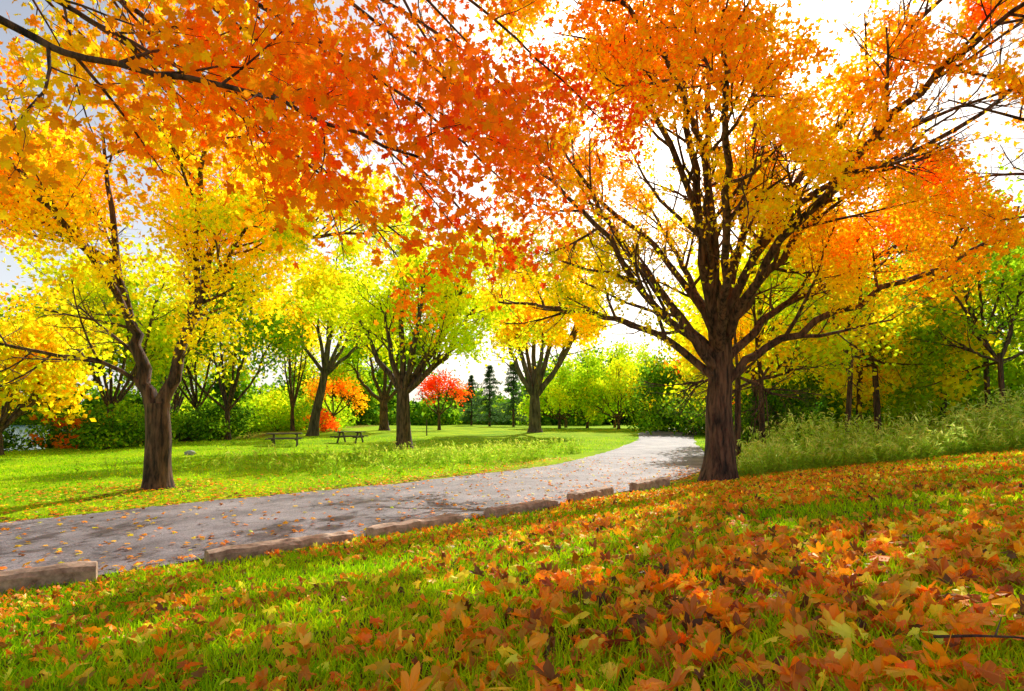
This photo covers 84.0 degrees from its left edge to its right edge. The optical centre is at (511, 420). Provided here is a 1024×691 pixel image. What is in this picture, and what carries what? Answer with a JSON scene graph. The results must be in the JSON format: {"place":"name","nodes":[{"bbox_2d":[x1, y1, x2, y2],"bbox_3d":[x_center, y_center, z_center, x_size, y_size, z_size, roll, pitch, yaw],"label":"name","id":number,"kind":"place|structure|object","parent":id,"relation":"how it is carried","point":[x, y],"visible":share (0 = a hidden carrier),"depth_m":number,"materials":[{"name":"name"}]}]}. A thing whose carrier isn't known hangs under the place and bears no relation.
{"place":"outdoors","nodes":[
{"label":"outdoors","id":0,"kind":"place"},
{"bbox_2d":[3,425,62,450],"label":"lake","id":1,"kind":"structure","parent":0,"point":[21,427],"depth_m":129.91,"materials":[{"name":"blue liquid"}]},
{"bbox_2d":[0,428,703,574],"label":"road","id":2,"kind":"structure","parent":0,"point":[668,447],"depth_m":9.81,"materials":[{"name":"grey asphalt"}]},
{"bbox_2d":[0,424,1023,690],"bbox_3d":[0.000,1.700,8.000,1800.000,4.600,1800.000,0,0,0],"label":"ground","id":3,"kind":"structure","parent":0,"point":[520,432],"depth_m":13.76,"materials":[{"name":"green plant"}]},
{"bbox_2d":[0,561,97,594],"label":"timber kerb","id":4,"kind":"structure","parent":3,"relation":"on","point":[59,573],"depth_m":5.33,"materials":[{"name":"wood"}]},
{"bbox_2d":[0,306,103,427],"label":"ash tree","id":5,"kind":"object","parent":3,"relation":"on","point":[6,315],"visible":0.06,"depth_m":35.19,"materials":[{"name":"green plant"}]},
{"bbox_2d":[0,292,129,455],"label":"ash tree","id":6,"kind":"object","parent":3,"relation":"on","point":[28,339],"visible":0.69,"depth_m":25.46,"materials":[{"name":"yellow plant"}]},
{"bbox_2d":[0,240,171,447],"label":"willow tree","id":7,"kind":"object","parent":3,"relation":"on","point":[92,365],"visible":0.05,"depth_m":36.87,"materials":[{"name":"plant"}]},
{"bbox_2d":[1,217,223,415],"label":"ash tree","id":8,"kind":"object","parent":3,"relation":"on","point":[151,343],"visible":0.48,"depth_m":33.63,"materials":[{"name":"yellow plant"}]},
{"bbox_2d":[2,394,265,450],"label":"lakeside shrubs","id":9,"kind":"object","parent":3,"relation":"on","point":[120,428],"visible":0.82,"depth_m":34.12,"materials":[{"name":"green plant"}]},
{"bbox_2d":[118,309,229,408],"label":"ash tree","id":10,"kind":"object","parent":3,"relation":"on","point":[171,401],"visible":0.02,"depth_m":57.72,"materials":[{"name":"green plant"}]},
{"bbox_2d":[121,298,227,415],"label":"willow tree","id":11,"kind":"object","parent":3,"relation":"on","point":[177,399],"visible":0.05,"depth_m":52.34,"materials":[{"name":"green plant"}]},
{"bbox_2d":[29,406,341,448],"bbox_3d":[-21.952,0.199,44.112,3.906,3.065,27.891,0,0,14],"label":"orange shrub","id":12,"kind":"object","parent":3,"relation":"on","point":[332,424],"visible":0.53,"depth_m":32.60,"materials":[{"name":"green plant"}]},
{"bbox_2d":[184,450,196,454],"bbox_3d":[-14.981,1.555,26.502,0.498,0.325,0.501,0,0,-43],"label":"rock","id":13,"kind":"object","parent":3,"relation":"on","point":[191,452],"visible":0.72,"depth_m":26.34,"materials":[{"name":"grey stone"}]},
{"bbox_2d":[129,252,275,416],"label":"ash tree","id":14,"kind":"object","parent":3,"relation":"on","point":[194,402],"visible":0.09,"depth_m":47.15,"materials":[{"name":"yellow plant"}]},
{"bbox_2d":[0,2,436,489],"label":"maple tree","id":15,"kind":"object","parent":3,"relation":"on","point":[211,217],"visible":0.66,"depth_m":12.66,"materials":[{"name":"yellow plant"}]},
{"bbox_2d":[119,255,319,439],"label":"willow tree","id":16,"kind":"object","parent":3,"relation":"on","point":[287,344],"visible":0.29,"depth_m":41.27,"materials":[{"name":"green plant"}]},
{"bbox_2d":[0,380,523,424],"bbox_3d":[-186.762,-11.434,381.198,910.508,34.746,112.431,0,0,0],"label":"distant trees","id":17,"kind":"object","parent":3,"relation":"on","point":[502,399],"visible":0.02,"depth_m":364.62,"materials":[{"name":"green plant"}]},
{"bbox_2d":[172,384,363,431],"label":"lakeside shrubs","id":18,"kind":"object","parent":3,"relation":"on","point":[273,413],"visible":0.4,"depth_m":58.59,"materials":[{"name":"green plant"}]},
{"bbox_2d":[204,531,353,564],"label":"timber kerb","id":19,"kind":"structure","parent":3,"relation":"on","point":[228,552],"depth_m":6.45,"materials":[{"name":"wood"}]},
{"bbox_2d":[265,433,302,446],"bbox_3d":[-13.600,1.161,34.000,1.950,0.819,1.730,0,0,-17],"label":"picnic table","id":20,"kind":"object","parent":3,"relation":"on","point":[273,439],"visible":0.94,"depth_m":33.45,"materials":[{"name":"brown wood"}]},
{"bbox_2d":[254,278,332,430],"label":"willow tree","id":21,"kind":"object","parent":3,"relation":"on","point":[301,369],"visible":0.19,"depth_m":57.34,"materials":[{"name":"green plant"}]},
{"bbox_2d":[0,0,662,345],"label":"maple tree","id":22,"kind":"object","parent":3,"relation":"on","point":[238,87],"visible":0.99,"depth_m":4.53,"materials":[{"name":"orange plant"}]},
{"bbox_2d":[259,222,407,435],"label":"ash tree","id":23,"kind":"object","parent":3,"relation":"on","point":[328,367],"visible":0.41,"depth_m":49.54,"materials":[{"name":"plant"}]},
{"bbox_2d":[299,367,371,428],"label":"maple tree","id":24,"kind":"object","parent":3,"relation":"on","point":[342,390],"visible":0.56,"depth_m":61.89,"materials":[{"name":"orange plant"}]},
{"bbox_2d":[330,431,366,442],"bbox_3d":[-11.000,1.147,38.500,1.950,0.819,1.730,0,0,11],"label":"picnic table","id":25,"kind":"object","parent":3,"relation":"on","point":[352,436],"visible":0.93,"depth_m":38.24,"materials":[{"name":"brown wood"}]},
{"bbox_2d":[319,281,441,430],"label":"oak tree","id":26,"kind":"object","parent":3,"relation":"on","point":[384,398],"visible":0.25,"depth_m":59.86,"materials":[{"name":"green plant"}]},
{"bbox_2d":[293,194,526,449],"bbox_3d":[-5.569,-5.776,33.376,13.916,15.139,8.883,0,0,0],"label":"maple tree","id":27,"kind":"object","parent":3,"relation":"on","point":[404,382],"visible":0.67,"depth_m":32.15,"materials":[{"name":"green plant"}]},
{"bbox_2d":[366,514,463,537],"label":"timber kerb","id":28,"kind":"structure","parent":3,"relation":"on","point":[394,527],"depth_m":7.79,"materials":[{"name":"wood"}]},
{"bbox_2d":[74,436,802,475],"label":"tall grass weeds","id":29,"kind":"object","parent":3,"relation":"on","point":[532,452],"depth_m":19.83,"materials":[{"name":"green plant"}]},
{"bbox_2d":[414,367,475,429],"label":"maple tree","id":30,"kind":"object","parent":3,"relation":"on","point":[432,383],"visible":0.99,"depth_m":63.85,"materials":[{"name":"red plant"}]},
{"bbox_2d":[46,337,845,435],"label":"distant trees","id":31,"kind":"object","parent":3,"relation":"on","point":[421,412],"visible":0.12,"depth_m":103.36,"materials":[{"name":"green plant"}]},
{"bbox_2d":[457,374,487,424],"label":"pine tree","id":32,"kind":"object","parent":3,"relation":"on","point":[471,382],"visible":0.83,"depth_m":97.69,"materials":[{"name":"green plant"}]},
{"bbox_2d":[470,364,505,425],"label":"pine tree","id":33,"kind":"object","parent":3,"relation":"on","point":[487,380],"visible":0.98,"depth_m":85.79,"materials":[{"name":"green plant"}]},
{"bbox_2d":[490,362,528,426],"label":"pine tree","id":34,"kind":"object","parent":3,"relation":"on","point":[514,397],"visible":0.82,"depth_m":81.85,"materials":[{"name":"green plant"}]},
{"bbox_2d":[0,447,1023,690],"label":"fallen leaves","id":35,"kind":"object","parent":3,"relation":"on","point":[796,671],"visible":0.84,"depth_m":2.56,"materials":[{"name":"orange plant"}]},
{"bbox_2d":[484,499,558,517],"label":"timber kerb","id":36,"kind":"structure","parent":3,"relation":"on","point":[498,511],"depth_m":9.38,"materials":[{"name":"wood"}]},
{"bbox_2d":[516,387,541,425],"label":"pine tree","id":37,"kind":"object","parent":3,"relation":"on","point":[525,393],"visible":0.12,"depth_m":94.81,"materials":[{"name":"green plant"}]},
{"bbox_2d":[472,235,618,432],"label":"maple tree","id":38,"kind":"object","parent":3,"relation":"on","point":[534,385],"visible":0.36,"depth_m":54.40,"materials":[{"name":"yellow plant"}]},
{"bbox_2d":[510,362,596,428],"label":"tree","id":39,"kind":"object","parent":3,"relation":"on","point":[551,392],"visible":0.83,"depth_m":64.86,"materials":[{"name":"green plant"}]},
{"bbox_2d":[541,352,601,426],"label":"willow tree","id":40,"kind":"object","parent":3,"relation":"on","point":[567,360],"visible":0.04,"depth_m":73.93,"materials":[{"name":"green plant"}]},
{"bbox_2d":[553,346,625,427],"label":"willow tree","id":41,"kind":"object","parent":3,"relation":"on","point":[591,370],"visible":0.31,"depth_m":67.05,"materials":[{"name":"green plant"}]},
{"bbox_2d":[566,486,613,500],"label":"timber kerb","id":42,"kind":"structure","parent":3,"relation":"on","point":[602,491],"depth_m":11.29,"materials":[{"name":"wood"}]},
{"bbox_2d":[577,351,655,428],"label":"tree","id":43,"kind":"object","parent":3,"relation":"on","point":[615,384],"visible":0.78,"depth_m":63.59,"materials":[{"name":"green plant"}]},
{"bbox_2d":[594,338,644,427],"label":"willow tree","id":44,"kind":"object","parent":3,"relation":"on","point":[621,348],"visible":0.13,"depth_m":71.55,"materials":[{"name":"plant"}]},
{"bbox_2d":[611,339,656,419],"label":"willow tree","id":45,"kind":"object","parent":3,"relation":"on","point":[642,359],"visible":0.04,"depth_m":69.91,"materials":[{"name":"plant"}]},
{"bbox_2d":[629,477,669,490],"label":"timber kerb","id":46,"kind":"structure","parent":3,"relation":"on","point":[656,483],"depth_m":13.13,"materials":[{"name":"wood"}]},
{"bbox_2d":[652,351,705,408],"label":"maple tree","id":47,"kind":"object","parent":3,"relation":"on","point":[676,368],"visible":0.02,"depth_m":61.23,"materials":[{"name":"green plant"}]},
{"bbox_2d":[663,298,797,410],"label":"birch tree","id":48,"kind":"object","parent":3,"relation":"on","point":[701,374],"visible":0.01,"depth_m":35.65,"materials":[{"name":"plant"}]},
{"bbox_2d":[676,277,804,404],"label":"maple tree","id":49,"kind":"object","parent":3,"relation":"on","point":[748,377],"visible":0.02,"depth_m":30.97,"materials":[{"name":"yellow plant"}]},
{"bbox_2d":[460,0,1023,481],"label":"maple tree","id":50,"kind":"object","parent":3,"relation":"on","point":[748,182],"visible":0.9,"depth_m":12.49,"materials":[{"name":"orange plant"}]},
{"bbox_2d":[619,239,877,468],"bbox_3d":[7.661,-2.221,19.105,8.541,7.943,6.467,0,0,-42],"label":"maple tree","id":51,"kind":"object","parent":3,"relation":"on","point":[737,337],"visible":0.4,"depth_m":18.62,"materials":[{"name":"yellow plant"}]},
{"bbox_2d":[653,246,860,438],"bbox_3d":[10.720,-3.437,26.170,9.341,10.389,6.139,0,0,43],"label":"maple tree","id":52,"kind":"object","parent":3,"relation":"on","point":[692,369],"visible":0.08,"depth_m":26.86,"materials":[{"name":"yellow plant"}]},
{"bbox_2d":[702,228,827,412],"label":"birch tree","id":53,"kind":"object","parent":3,"relation":"on","point":[742,382],"depth_m":32.39,"materials":[{"name":"green plant"}]},
{"bbox_2d":[674,224,869,446],"bbox_3d":[9.378,-2.558,19.755,8.463,8.622,5.626,0,0,-44],"label":"birch tree","id":54,"kind":"object","parent":3,"relation":"on","point":[815,352],"visible":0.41,"depth_m":18.96,"materials":[{"name":"yellow plant"}]},
{"bbox_2d":[615,325,1023,435],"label":"woodland shrubs","id":55,"kind":"object","parent":3,"relation":"on","point":[655,420],"visible":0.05,"depth_m":55.02,"materials":[{"name":"green plant"}]},
{"bbox_2d":[790,220,884,414],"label":"maple tree","id":56,"kind":"object","parent":3,"relation":"on","point":[853,294],"depth_m":32.72,"materials":[{"name":"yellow plant"}]},
{"bbox_2d":[680,354,1023,453],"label":"woodland shrubs","id":57,"kind":"object","parent":3,"relation":"on","point":[777,405],"visible":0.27,"depth_m":25.96,"materials":[{"name":"green plant"}]},
{"bbox_2d":[757,182,951,453],"bbox_3d":[12.713,-3.633,22.407,8.964,10.728,7.044,0,0,-41],"label":"birch tree","id":58,"kind":"object","parent":3,"relation":"on","point":[850,384],"visible":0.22,"depth_m":21.91,"materials":[{"name":"plant"}]},
{"bbox_2d":[795,204,949,432],"bbox_3d":[17.380,-4.513,27.760,7.593,12.524,6.078,0,0,0],"label":"birch tree","id":59,"kind":"object","parent":3,"relation":"on","point":[841,379],"visible":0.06,"depth_m":27.53,"materials":[{"name":"plant"}]},
{"bbox_2d":[735,384,1023,476],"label":"goldenrod weeds","id":60,"kind":"object","parent":3,"relation":"on","point":[977,432],"visible":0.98,"depth_m":16.43,"materials":[{"name":"green plant"}]},
{"bbox_2d":[783,205,1016,440],"bbox_3d":[15.296,-4.142,24.103,8.790,11.670,7.331,0,0,0],"label":"birch tree","id":61,"kind":"object","parent":3,"relation":"on","point":[876,388],"visible":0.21,"depth_m":22.32,"materials":[{"name":"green plant"}]},
{"bbox_2d":[806,0,1023,303],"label":"maple tree","id":62,"kind":"object","parent":3,"relation":"on","point":[984,231],"visible":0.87,"depth_m":10.53,"materials":[{"name":"orange plant"}]},
{"bbox_2d":[838,282,995,417],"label":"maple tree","id":63,"kind":"object","parent":3,"relation":"on","point":[882,398],"visible":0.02,"depth_m":29.92,"materials":[{"name":"green plant"}]},
{"bbox_2d":[827,256,1020,420],"bbox_3d":[24.369,-4.453,33.817,9.183,12.281,6.962,0,0,0],"label":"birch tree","id":64,"kind":"object","parent":3,"relation":"on","point":[960,356],"depth_m":32.55,"materials":[{"name":"green plant"}]},
{"bbox_2d":[854,247,1023,419],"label":"maple tree","id":65,"kind":"object","parent":3,"relation":"on","point":[1010,376],"visible":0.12,"depth_m":25.72,"materials":[{"name":"green plant"}]},
{"bbox_2d":[863,146,1023,413],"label":"birch tree","id":66,"kind":"object","parent":3,"relation":"on","point":[986,370],"visible":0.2,"depth_m":21.93,"materials":[{"name":"green plant"}]},
{"bbox_2d":[869,227,1023,410],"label":"birch tree","id":67,"kind":"object","parent":3,"relation":"on","point":[977,333],"visible":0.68,"depth_m":20.75,"materials":[{"name":"green plant"}]},
{"bbox_2d":[933,617,1023,638],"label":"fallen twig","id":68,"kind":"object","parent":3,"relation":"on","point":[995,635],"visible":1,"depth_m":1.57,"materials":[{"name":"brown wood"}]},
{"bbox_2d":[935,251,1023,413],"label":"birch tree","id":69,"kind":"object","parent":3,"relation":"on","point":[981,352],"visible":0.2,"depth_m":26.25,"materials":[{"name":"green plant"}]},
{"bbox_2d":[962,240,1023,368],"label":"birch tree","id":70,"kind":"object","parent":3,"relation":"on","point":[997,338],"visible":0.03,"depth_m":35.55,"materials":[{"name":"green plant"}]},
{"bbox_2d":[969,209,1023,412],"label":"birch tree","id":71,"kind":"object","parent":3,"relation":"on","point":[1022,330],"visible":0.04,"depth_m":28.62,"materials":[{"name":"green plant"}]},
{"bbox_2d":[972,250,1023,319],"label":"maple tree","id":72,"kind":"object","parent":3,"relation":"on","point":[1003,305],"visible":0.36,"depth_m":21.80,"materials":[{"name":"green plant"}]},
{"bbox_2d":[994,239,1023,344],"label":"maple tree","id":73,"kind":"object","parent":3,"relation":"on","point":[1010,324],"visible":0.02,"depth_m":33.49,"materials":[{"name":"green plant"}]},
{"bbox_2d":[0,0,1023,403],"label":"sky","id":74,"kind":"structure","parent":0,"point":[814,10],"materials":[{"name":"white"}]}
]}

